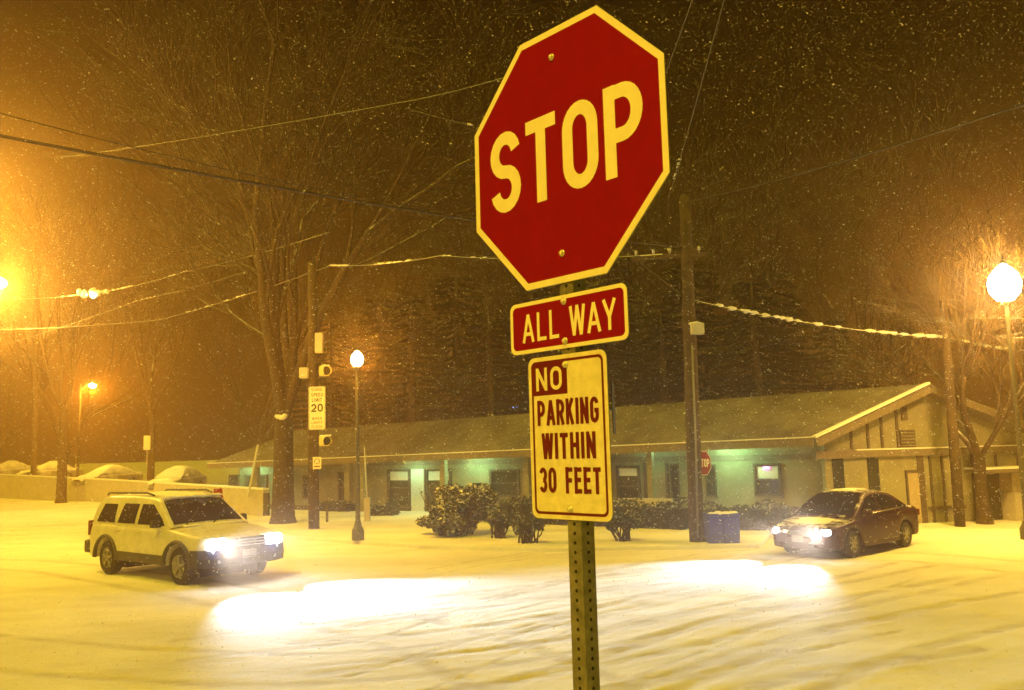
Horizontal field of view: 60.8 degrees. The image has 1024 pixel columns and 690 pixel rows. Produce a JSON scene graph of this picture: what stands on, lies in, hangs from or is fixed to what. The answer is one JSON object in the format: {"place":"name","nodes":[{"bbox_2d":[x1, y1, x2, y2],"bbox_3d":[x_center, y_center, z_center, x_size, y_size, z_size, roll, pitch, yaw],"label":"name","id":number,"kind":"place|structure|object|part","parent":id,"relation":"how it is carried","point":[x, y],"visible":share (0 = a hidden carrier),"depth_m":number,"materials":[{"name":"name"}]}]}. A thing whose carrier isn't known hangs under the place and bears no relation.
{"place":"outdoors","nodes":[
{"label":"outdoors","id":0,"kind":"place"},
{"bbox_2d":[2,270,249,345],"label":"overhead wire","id":1,"kind":"object","parent":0,"point":[127,304],"visible":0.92,"depth_m":44.91,"materials":[{"name":"white"}]},
{"bbox_2d":[213,488,222,497],"bbox_3d":[-10.985,6.135,32.557,0.420,1.532,0.104,1,-7,-20],"label":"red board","id":2,"kind":"object","parent":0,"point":[218,490],"visible":0.35,"depth_m":32.60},
{"bbox_2d":[0,113,475,215],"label":"overhead wire","id":3,"kind":"object","parent":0,"point":[219,167],"visible":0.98,"depth_m":18.02,"materials":[{"name":"grey"}]},
{"bbox_2d":[62,77,503,157],"bbox_3d":[-7.507,-6.061,24.012,22.015,3.344,0.280,-7,-9,39],"label":"overhead wire","id":4,"kind":"object","parent":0,"point":[307,119],"visible":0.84,"depth_m":21.91,"materials":[{"name":"metal"}]},
{"bbox_2d":[405,108,472,125],"bbox_3d":[-1.972,-6.235,23.848,0.114,0.223,2.508,-8,-9,44],"label":"overhead wire","id":5,"kind":"object","parent":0,"point":[469,124],"visible":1,"depth_m":23.89,"materials":[{"name":"white"}]},
{"bbox_2d":[249,511,772,551],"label":"pavement","id":6,"kind":"structure","parent":0,"point":[406,532],"depth_m":26.02,"materials":[{"name":"snow"}]},
{"bbox_2d":[299,261,322,529],"bbox_3d":[-7.092,1.802,30.939,0.817,9.708,0.509,-2,-7,0],"label":"utility pole","id":7,"kind":"object","parent":6,"relation":"on","point":[315,338],"visible":0.96,"depth_m":30.91,"materials":[{"name":"brown wood"}]},
{"bbox_2d":[309,386,324,429],"bbox_3d":[-6.874,2.221,30.738,0.600,1.520,0.008,-2,-7,4],"label":"speed limit sign","id":8,"kind":"object","parent":7,"relation":"attached to","point":[316,404],"visible":1,"depth_m":30.74,"materials":[{"name":"white"}]},
{"bbox_2d":[313,457,320,468],"bbox_3d":[-6.822,4.129,30.510,0.300,0.420,0.006,-2,-7,6],"label":"street sign","id":9,"kind":"object","parent":7,"relation":"attached to","point":[315,464],"visible":0.91,"depth_m":30.51,"materials":[{"name":"white"}]},
{"bbox_2d":[319,364,331,377],"bbox_3d":[-6.618,0.917,30.888,0.340,0.450,0.440,4,-9,-38],"label":"traffic beacon","id":10,"kind":"object","parent":7,"relation":"attached to","point":[325,370],"visible":1,"depth_m":30.82,"materials":[{"name":"yellow"}]},
{"bbox_2d":[319,435,331,447],"bbox_3d":[-6.550,3.364,30.583,0.347,0.450,0.465,4,-9,-38],"label":"traffic beacon","id":11,"kind":"object","parent":7,"relation":"attached to","point":[325,440],"visible":1,"depth_m":30.53,"materials":[{"name":"yellow"}]},
{"bbox_2d":[326,504,327,521],"bbox_3d":[-7.105,6.457,33.487,0.100,0.670,0.095,-2,-7,0],"label":"short post","id":12,"kind":"object","parent":6,"relation":"on","point":[326,512],"visible":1,"depth_m":33.45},
{"bbox_2d":[351,348,363,540],"bbox_3d":[-4.700,2.962,26.523,0.400,5.826,0.400,-2,-7,0],"label":"lamp post","id":13,"kind":"object","parent":6,"relation":"on","point":[357,359],"visible":0.95,"depth_m":26.42,"materials":[{"name":"metal"}]},
{"bbox_2d":[364,447,369,520],"bbox_3d":[-5.582,5.338,33.522,0.237,2.821,0.200,-2,-7,0],"label":"thin post","id":14,"kind":"object","parent":6,"relation":"on","point":[367,508],"visible":1,"depth_m":33.34,"materials":[{"name":"metal"}]},
{"bbox_2d":[415,481,500,535],"bbox_3d":[-1.712,5.086,27.023,2.755,1.676,2.402,-2,-7,0],"label":"bush","id":15,"kind":"object","parent":6,"relation":"on","point":[442,508],"visible":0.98,"depth_m":26.58,"materials":[{"name":"green plant"}]},
{"bbox_2d":[487,509,512,538],"bbox_3d":[-0.358,5.262,25.711,0.780,0.874,0.874,-2,-7,0],"label":"shrub","id":16,"kind":"object","parent":6,"relation":"on","point":[500,522],"visible":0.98,"depth_m":25.58,"materials":[{"name":"green plant"}]},
{"bbox_2d":[511,515,544,543],"bbox_3d":[0.436,5.057,24.153,0.995,0.879,0.866,-2,-7,0],"label":"shrub","id":17,"kind":"object","parent":6,"relation":"on","point":[526,525],"visible":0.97,"depth_m":24.02,"materials":[{"name":"green plant"}]},
{"bbox_2d":[605,507,640,541],"bbox_3d":[3.049,4.942,24.013,1.048,0.928,0.996,-2,-7,0],"label":"shrub","id":18,"kind":"object","parent":6,"relation":"on","point":[628,520],"visible":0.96,"depth_m":23.83,"materials":[{"name":"green plant"}]},
{"bbox_2d":[631,194,707,541],"bbox_3d":[4.342,0.720,23.966,2.338,9.840,0.895,-6,-8,32],"label":"utility pole","id":19,"kind":"object","parent":6,"relation":"on","point":[692,327],"visible":0.97,"depth_m":23.76,"materials":[{"name":"brown wood"}]},
{"bbox_2d":[0,134,681,248],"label":"overhead wire","id":20,"kind":"object","parent":19,"relation":"attached to","point":[186,170],"visible":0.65,"depth_m":14.22,"materials":[{"name":"grey"}]},
{"bbox_2d":[668,0,724,250],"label":"overhead wire","id":21,"kind":"object","parent":19,"relation":"hanging from","point":[677,167],"visible":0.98,"depth_m":11.91,"materials":[{"name":"black"}]},
{"bbox_2d":[687,103,1023,201],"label":"overhead wire","id":22,"kind":"object","parent":19,"relation":"attached to","point":[937,132],"visible":0.99,"depth_m":16.32,"materials":[{"name":"grey"}]},
{"bbox_2d":[695,300,1023,351],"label":"overhead wire","id":23,"kind":"object","parent":19,"relation":"attached to","point":[787,319],"visible":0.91,"depth_m":25.86,"materials":[{"name":"white"}]},
{"bbox_2d":[702,511,723,543],"bbox_3d":[5.367,4.874,23.091,0.535,0.920,0.681,-1,-7,-3],"label":"recycling bin","id":24,"kind":"object","parent":6,"relation":"on","point":[712,531],"visible":0.93,"depth_m":22.81,"materials":[{"name":"blue"}]},
{"bbox_2d":[721,511,740,543],"bbox_3d":[5.744,4.854,23.004,0.553,0.921,0.664,-2,-7,5],"label":"recycling bin","id":25,"kind":"object","parent":6,"relation":"on","point":[731,524],"visible":0.86,"depth_m":22.72,"materials":[{"name":"blue"}]},
{"bbox_2d":[703,498,789,530],"bbox_3d":[7.067,5.166,26.288,2.586,1.088,0.921,-4,-7,22],"label":"hedge","id":26,"kind":"object","parent":6,"relation":"on","point":[757,518],"visible":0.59,"depth_m":26.01,"materials":[{"name":"green"}]},
{"bbox_2d":[764,503,792,534],"bbox_3d":[7.586,4.909,24.707,0.798,0.914,0.817,-6,-8,33],"label":"shrub","id":27,"kind":"object","parent":6,"relation":"on","point":[779,514],"visible":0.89,"depth_m":24.58,"materials":[{"name":"green plant"}]},
{"bbox_2d":[0,460,1023,689],"bbox_3d":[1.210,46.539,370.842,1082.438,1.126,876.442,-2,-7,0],"label":"snow ground","id":28,"kind":"structure","parent":0,"point":[646,648],"depth_m":14.14,"materials":[{"name":"snow"}]},
{"bbox_2d":[0,278,6,288],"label":"arm street lamp","id":29,"kind":"object","parent":28,"relation":"on","point":[2,281],"visible":1,"depth_m":44.67,"materials":[{"name":"white glass"}]},
{"bbox_2d":[0,460,30,473],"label":"parked car","id":30,"kind":"object","parent":28,"relation":"on","point":[6,468],"visible":0.58,"depth_m":71.36,"materials":[{"name":"white"}]},
{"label":"side window","id":31,"kind":"part","parent":30,"relation":"part of","materials":[{"name":"white glass"}]},
{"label":"side window","id":32,"kind":"part","parent":30,"relation":"part of","materials":[{"name":"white glass"}]},
{"bbox_2d":[31,296,38,474],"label":"utility pole","id":33,"kind":"object","parent":28,"relation":"on","point":[34,414],"visible":0.7,"depth_m":64.93,"materials":[{"name":"brown wood"}]},
{"bbox_2d":[16,461,82,476],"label":"parked car","id":34,"kind":"object","parent":28,"relation":"on","point":[47,468],"visible":0.41,"depth_m":66.31,"materials":[{"name":"grey paint"}]},
{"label":"side window","id":35,"kind":"part","parent":34,"relation":"part of","materials":[{"name":"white glass"}]},
{"bbox_2d":[0,224,118,463],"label":"bare tree","id":36,"kind":"object","parent":28,"relation":"on","point":[6,435],"visible":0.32,"depth_m":90.89,"materials":[{"name":"brown plant"}]},
{"bbox_2d":[76,383,96,476],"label":"arm street lamp","id":37,"kind":"object","parent":28,"relation":"on","point":[79,426],"visible":0.92,"depth_m":61.80,"materials":[{"name":"grey metal"}]},
{"bbox_2d":[0,170,176,502],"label":"bare tree","id":38,"kind":"object","parent":28,"relation":"on","point":[61,488],"visible":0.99,"depth_m":58.97,"materials":[{"name":"brown plant"}]},
{"bbox_2d":[71,464,142,485],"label":"parked car","id":39,"kind":"object","parent":28,"relation":"on","point":[113,473],"visible":0.66,"depth_m":59.87,"materials":[{"name":"white"}]},
{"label":"side window","id":40,"kind":"part","parent":39,"relation":"part of","materials":[{"name":"white glass"}]},
{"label":"side window","id":41,"kind":"part","parent":39,"relation":"part of","materials":[{"name":"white glass"}]},
{"bbox_2d":[0,146,233,467],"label":"bare tree","id":42,"kind":"object","parent":28,"relation":"on","point":[91,410],"visible":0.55,"depth_m":74.16,"materials":[{"name":"brown plant"}]},
{"bbox_2d":[0,474,269,515],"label":"white wall","id":43,"kind":"structure","parent":28,"relation":"on","point":[11,486],"depth_m":56.17,"materials":[{"name":"concrete"}]},
{"bbox_2d":[39,173,237,480],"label":"bare tree","id":44,"kind":"object","parent":28,"relation":"on","point":[152,406],"visible":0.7,"depth_m":69.31,"materials":[{"name":"brown plant"}]},
{"bbox_2d":[143,436,149,480],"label":"parking sign","id":45,"kind":"object","parent":28,"relation":"on","point":[147,442],"visible":0.93,"depth_m":64.56,"materials":[{"name":"metal"}]},
{"bbox_2d":[148,465,206,489],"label":"parked car","id":46,"kind":"object","parent":28,"relation":"on","point":[186,474],"visible":0.67,"depth_m":51.70,"materials":[{"name":"white"}]},
{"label":"side window","id":47,"kind":"part","parent":46,"relation":"part of","materials":[{"name":"grey glass"}]},
{"bbox_2d":[84,489,283,584],"bbox_3d":[-7.786,4.412,20.575,5.605,1.938,2.394,-7,-9,40],"label":"suv","id":48,"kind":"object","parent":28,"relation":"on","point":[154,550],"visible":0.99,"depth_m":19.64,"materials":[{"name":"white paint"}]},
{"bbox_3d":[-9.768,4.059,21.108,0.904,0.422,0.124,-7,-9,40],"label":"side window","id":49,"kind":"part","parent":48,"relation":"part of","materials":[{"name":"black glass"}]},
{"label":"side window","id":50,"kind":"part","parent":48,"relation":"part of","materials":[{"name":"black glass"}]},
{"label":"side window","id":51,"kind":"part","parent":48,"relation":"part of","materials":[{"name":"black glass"}]},
{"bbox_2d":[247,394,267,496],"bbox_3d":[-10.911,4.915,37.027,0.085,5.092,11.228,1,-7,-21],"label":"guy wire guard","id":52,"kind":"object","parent":28,"relation":"on","point":[254,463],"visible":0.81,"depth_m":37.13,"materials":[{"name":"yellow"}]},
{"bbox_2d":[108,167,450,446],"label":"bare tree","id":53,"kind":"object","parent":28,"relation":"on","point":[235,395],"visible":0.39,"depth_m":81.27,"materials":[{"name":"brown plant"}]},
{"bbox_2d":[6,0,612,523],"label":"bare tree","id":54,"kind":"object","parent":28,"relation":"on","point":[286,382],"visible":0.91,"depth_m":35.29,"materials":[{"name":"brown plant"}]},
{"bbox_2d":[8,232,329,299],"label":"overhead wire","id":55,"kind":"object","parent":54,"relation":"attached to","point":[166,277],"visible":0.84,"depth_m":42.00,"materials":[{"name":"white"}]},
{"bbox_2d":[76,287,108,297],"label":"span wire fitting","id":56,"kind":"object","parent":55,"relation":"attached to","point":[90,293],"visible":0.95,"depth_m":46.56,"materials":[{"name":"white"}]},
{"bbox_2d":[0,255,639,329],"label":"overhead wire","id":57,"kind":"object","parent":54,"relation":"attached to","point":[382,263],"visible":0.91,"depth_m":31.26,"materials":[{"name":"white"}]},
{"bbox_2d":[292,322,375,430],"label":"fir tree","id":58,"kind":"object","parent":28,"relation":"on","point":[330,411],"visible":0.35,"depth_m":61.87,"materials":[{"name":"plant"}]},
{"bbox_2d":[319,500,354,511],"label":"hedge","id":59,"kind":"object","parent":28,"relation":"on","point":[334,506],"visible":0.74,"depth_m":39.42,"materials":[{"name":"green"}]},
{"bbox_2d":[209,160,515,422],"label":"bare tree","id":60,"kind":"object","parent":28,"relation":"on","point":[368,278],"visible":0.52,"depth_m":70.67,"materials":[{"name":"brown plant"}]},
{"bbox_2d":[325,297,426,427],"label":"fir tree","id":61,"kind":"object","parent":28,"relation":"on","point":[381,339],"visible":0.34,"depth_m":66.08,"materials":[{"name":"plant"}]},
{"bbox_2d":[363,502,400,515],"bbox_3d":[-5.417,6.897,36.386,1.366,0.726,0.991,-4,-7,19],"label":"hedge","id":62,"kind":"object","parent":28,"relation":"on","point":[387,510],"visible":0.79,"depth_m":36.08,"materials":[{"name":"green"}]},
{"bbox_2d":[351,295,472,423],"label":"fir tree","id":63,"kind":"object","parent":28,"relation":"on","point":[394,402],"visible":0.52,"depth_m":59.73,"materials":[{"name":"plant"}]},
{"bbox_2d":[399,276,520,418],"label":"fir tree","id":64,"kind":"object","parent":28,"relation":"on","point":[456,339],"visible":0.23,"depth_m":63.31,"materials":[{"name":"plant"}]},
{"bbox_2d":[434,312,528,419],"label":"fir tree","id":65,"kind":"object","parent":28,"relation":"on","point":[488,398],"visible":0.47,"depth_m":55.98,"materials":[{"name":"plant"}]},
{"bbox_2d":[479,282,552,413],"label":"fir tree","id":66,"kind":"object","parent":28,"relation":"on","point":[543,294],"visible":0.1,"depth_m":60.15,"materials":[{"name":"plant"}]},
{"bbox_2d":[343,76,707,394],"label":"bare tree","id":67,"kind":"object","parent":28,"relation":"on","point":[489,285],"visible":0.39,"depth_m":65.54,"materials":[{"name":"brown plant"}]},
{"bbox_2d":[505,294,642,413],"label":"fir tree","id":68,"kind":"object","parent":28,"relation":"on","point":[617,395],"visible":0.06,"depth_m":54.35,"materials":[{"name":"plant"}]},
{"bbox_2d":[396,96,762,380],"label":"bare tree","id":69,"kind":"object","parent":28,"relation":"on","point":[631,271],"visible":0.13,"depth_m":79.49,"materials":[{"name":"brown plant"}]},
{"bbox_2d":[560,279,599,689],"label":"sign post","id":70,"kind":"object","parent":28,"relation":"on","point":[583,607],"visible":0.43,"depth_m":2.36,"materials":[{"name":"green"}]},
{"bbox_2d":[510,283,628,354],"bbox_3d":[0.146,-0.067,2.444,0.014,0.152,0.457,5,-9,-42],"label":"all way sign","id":71,"kind":"object","parent":70,"relation":"attached to","point":[599,315],"visible":1,"depth_m":2.43,"materials":[{"name":"metal"}]},
{"bbox_2d":[528,349,612,521],"bbox_3d":[0.152,0.252,2.409,0.014,0.457,0.305,5,-9,-42],"label":"no parking sign","id":72,"kind":"object","parent":70,"relation":"attached to","point":[571,467],"visible":1,"depth_m":2.40,"materials":[{"name":"metal"}]},
{"bbox_2d":[475,5,670,290],"bbox_3d":[0.136,-0.554,2.499,0.016,0.762,0.762,5,-9,-42],"label":"stop sign","id":73,"kind":"object","parent":70,"relation":"attached to","point":[572,162],"visible":1,"depth_m":2.47,"materials":[{"name":"metal"}]},
{"bbox_2d":[609,381,615,433],"bbox_3d":[0.286,0.183,2.531,0.019,0.150,0.170,-3,-7,9],"label":"edge on sign","id":74,"kind":"object","parent":70,"relation":"attached to","point":[612,409],"visible":0.92,"depth_m":2.51,"materials":[{"name":"metal"}]},
{"bbox_2d":[480,495,688,529],"bbox_3d":[2.086,5.653,29.553,8.741,1.134,1.033,-7,-9,38],"label":"hedge","id":75,"kind":"object","parent":28,"relation":"on","point":[651,517],"visible":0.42,"depth_m":27.55,"materials":[{"name":"green"}]},
{"bbox_2d":[207,382,1023,522],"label":"building","id":76,"kind":"structure","parent":28,"relation":"on","point":[646,466],"depth_m":29.81,"materials":[{"name":"paint"}]},
{"bbox_2d":[228,475,239,485],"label":"window","id":77,"kind":"structure","parent":76,"relation":"in","point":[236,482],"depth_m":46.20,"materials":[{"name":"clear glass"}]},
{"bbox_2d":[244,475,267,487],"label":"window","id":78,"kind":"structure","parent":76,"relation":"in","point":[263,478],"depth_m":44.82,"materials":[{"name":"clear glass"}]},
{"bbox_2d":[301,475,307,498],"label":"window","id":79,"kind":"structure","parent":76,"relation":"in","point":[305,477],"depth_m":42.72,"materials":[{"name":"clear glass"}]},
{"bbox_2d":[338,472,343,500],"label":"window","id":80,"kind":"structure","parent":76,"relation":"in","point":[340,474],"depth_m":41.20,"materials":[{"name":"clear glass"}]},
{"bbox_2d":[387,469,411,507],"bbox_3d":[-5.051,6.407,38.921,1.550,1.710,0.150,-7,-9,37],"label":"window","id":81,"kind":"structure","parent":76,"relation":"in","point":[402,489],"depth_m":38.92,"materials":[{"name":"glass"}]},
{"bbox_2d":[411,469,424,510],"bbox_3d":[-4.123,6.424,38.254,0.780,1.950,0.130,-7,-9,37],"label":"door","id":82,"kind":"structure","parent":76,"relation":"in","point":[418,481],"depth_m":38.22,"materials":[{"name":"white"}]},
{"bbox_2d":[424,469,451,508],"bbox_3d":[-3.165,6.189,37.513,1.628,1.710,0.150,-7,-9,37],"label":"window","id":83,"kind":"structure","parent":76,"relation":"in","point":[432,476],"depth_m":37.77,"materials":[{"name":"glass"}]},
{"bbox_2d":[489,469,521,498],"bbox_3d":[-0.307,5.634,35.401,1.671,1.160,0.150,-7,-9,37],"label":"window","id":84,"kind":"structure","parent":76,"relation":"in","point":[503,488],"depth_m":35.38,"materials":[{"name":"black glass"}]},
{"bbox_2d":[616,465,640,497],"bbox_3d":[4.281,5.174,31.990,0.964,1.500,0.115,-7,-9,37],"label":"window","id":85,"kind":"structure","parent":76,"relation":"in","point":[632,487],"depth_m":32.01,"materials":[{"name":"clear glass"}]},
{"bbox_2d":[670,463,680,506],"bbox_3d":[5.789,5.174,30.846,0.312,1.950,0.115,-7,-9,37],"label":"window","id":86,"kind":"structure","parent":76,"relation":"in","point":[674,467],"depth_m":30.90,"materials":[{"name":"grey glass"}]},
{"bbox_2d":[705,464,717,498],"bbox_3d":[6.861,4.704,30.059,0.402,1.160,0.150,-7,-9,37],"label":"window","id":87,"kind":"structure","parent":76,"relation":"in","point":[710,493],"depth_m":30.06,"materials":[{"name":"grey glass"}]},
{"bbox_2d":[753,463,783,497],"bbox_3d":[8.458,4.484,28.869,1.000,1.130,0.150,-7,-9,37],"label":"window","id":88,"kind":"structure","parent":76,"relation":"in","point":[772,470],"depth_m":28.88,"materials":[{"name":"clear glass"}]},
{"bbox_2d":[905,470,921,522],"bbox_3d":[12.892,4.898,28.001,0.462,1.748,0.090,0,-7,-13],"label":"door","id":89,"kind":"structure","parent":76,"relation":"in","point":[912,479],"depth_m":28.00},
{"bbox_2d":[585,258,677,405],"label":"fir tree","id":90,"kind":"object","parent":28,"relation":"on","point":[627,355],"visible":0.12,"depth_m":57.75,"materials":[{"name":"plant"}]},
{"bbox_2d":[618,312,716,405],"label":"fir tree","id":91,"kind":"object","parent":28,"relation":"on","point":[665,367],"visible":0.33,"depth_m":51.90,"materials":[{"name":"plant"}]},
{"bbox_2d":[624,264,774,403],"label":"fir tree","id":92,"kind":"object","parent":28,"relation":"on","point":[702,359],"visible":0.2,"depth_m":56.37,"materials":[{"name":"plant"}]},
{"bbox_2d":[699,280,822,397],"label":"fir tree","id":93,"kind":"object","parent":28,"relation":"on","point":[756,368],"visible":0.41,"depth_m":50.11,"materials":[{"name":"plant"}]},
{"bbox_2d":[556,93,969,399],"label":"bare tree","id":94,"kind":"object","parent":28,"relation":"on","point":[714,244],"visible":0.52,"depth_m":57.47,"materials":[{"name":"brown plant"}]},
{"bbox_2d":[711,271,850,399],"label":"fir tree","id":95,"kind":"object","parent":28,"relation":"on","point":[786,308],"visible":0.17,"depth_m":54.84,"materials":[{"name":"plant"}]},
{"bbox_2d":[800,321,872,392],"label":"fir tree","id":96,"kind":"object","parent":28,"relation":"on","point":[835,385],"visible":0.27,"depth_m":50.00,"materials":[{"name":"plant"}]},
{"bbox_2d":[773,488,919,557],"bbox_3d":[8.328,4.337,21.716,4.560,1.509,2.067,4,-9,-41],"label":"sedan","id":97,"kind":"object","parent":28,"relation":"on","point":[839,510],"visible":1,"depth_m":20.86,"materials":[{"name":"red paint"}]},
{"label":"side window","id":98,"kind":"part","parent":97,"relation":"part of","materials":[{"name":"black glass"}]},
{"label":"side window","id":99,"kind":"part","parent":97,"relation":"part of","materials":[{"name":"black glass"}]},
{"bbox_2d":[700,94,1023,388],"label":"bare tree","id":100,"kind":"object","parent":28,"relation":"on","point":[886,217],"visible":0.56,"depth_m":58.10,"materials":[{"name":"brown plant"}]},
{"bbox_2d":[805,197,1023,524],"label":"bare tree","id":101,"kind":"object","parent":28,"relation":"on","point":[979,479],"visible":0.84,"depth_m":27.55,"materials":[{"name":"brown plant"}]},
{"bbox_2d":[845,90,1023,419],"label":"bare tree","id":102,"kind":"object","parent":28,"relation":"on","point":[991,365],"visible":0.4,"depth_m":57.51,"materials":[{"name":"brown plant"}]},
{"bbox_2d":[939,296,965,526],"bbox_3d":[13.693,2.094,27.188,0.358,7.382,0.330,-2,-7,0],"label":"utility pole","id":103,"kind":"object","parent":28,"relation":"on","point":[954,447],"visible":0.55,"depth_m":27.02,"materials":[{"name":"brown wood"}]},
{"bbox_2d":[950,317,1023,318],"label":"overhead wire","id":104,"kind":"object","parent":103,"relation":"attached to","point":[988,317],"visible":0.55,"depth_m":27.43,"materials":[{"name":"white"}]},
{"bbox_2d":[921,123,1023,324],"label":"bare tree","id":105,"kind":"object","parent":28,"relation":"on","point":[1010,234],"visible":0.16,"depth_m":66.83,"materials":[{"name":"brown plant"}]},
{"bbox_2d":[987,256,1023,539],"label":"globe street lamp","id":106,"kind":"object","parent":28,"relation":"on","point":[1001,276],"visible":0.98,"depth_m":23.31,"materials":[{"name":"paint"}]},
{"bbox_3d":[5.970,4.519,27.498,0.068,2.646,0.065,-2,-7,0],"label":"street sign post","id":107,"kind":"object","parent":28,"relation":"on","visible":0},
{"bbox_2d":[701,451,710,474],"bbox_3d":[6.061,3.726,27.532,0.010,0.762,0.762,1,-7,-22],"label":"stop sign","id":108,"kind":"object","parent":107,"relation":"attached to","point":[706,462],"visible":0.63,"depth_m":27.44,"materials":[{"name":"metal"}]},
{"bbox_2d":[0,0,1023,689],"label":"falling snow","id":109,"kind":"structure","parent":0,"point":[506,290],"depth_m":18.90,"materials":[{"name":"snow"}]},
{"bbox_2d":[0,0,1023,464],"label":"sky","id":110,"kind":"structure","parent":0,"point":[884,41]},
{"bbox_2d":[666,0,692,72],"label":"overhead wire","id":111,"kind":"object","parent":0,"point":[680,34],"visible":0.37,"depth_m":9.40,"materials":[{"name":"metal"}]}
]}

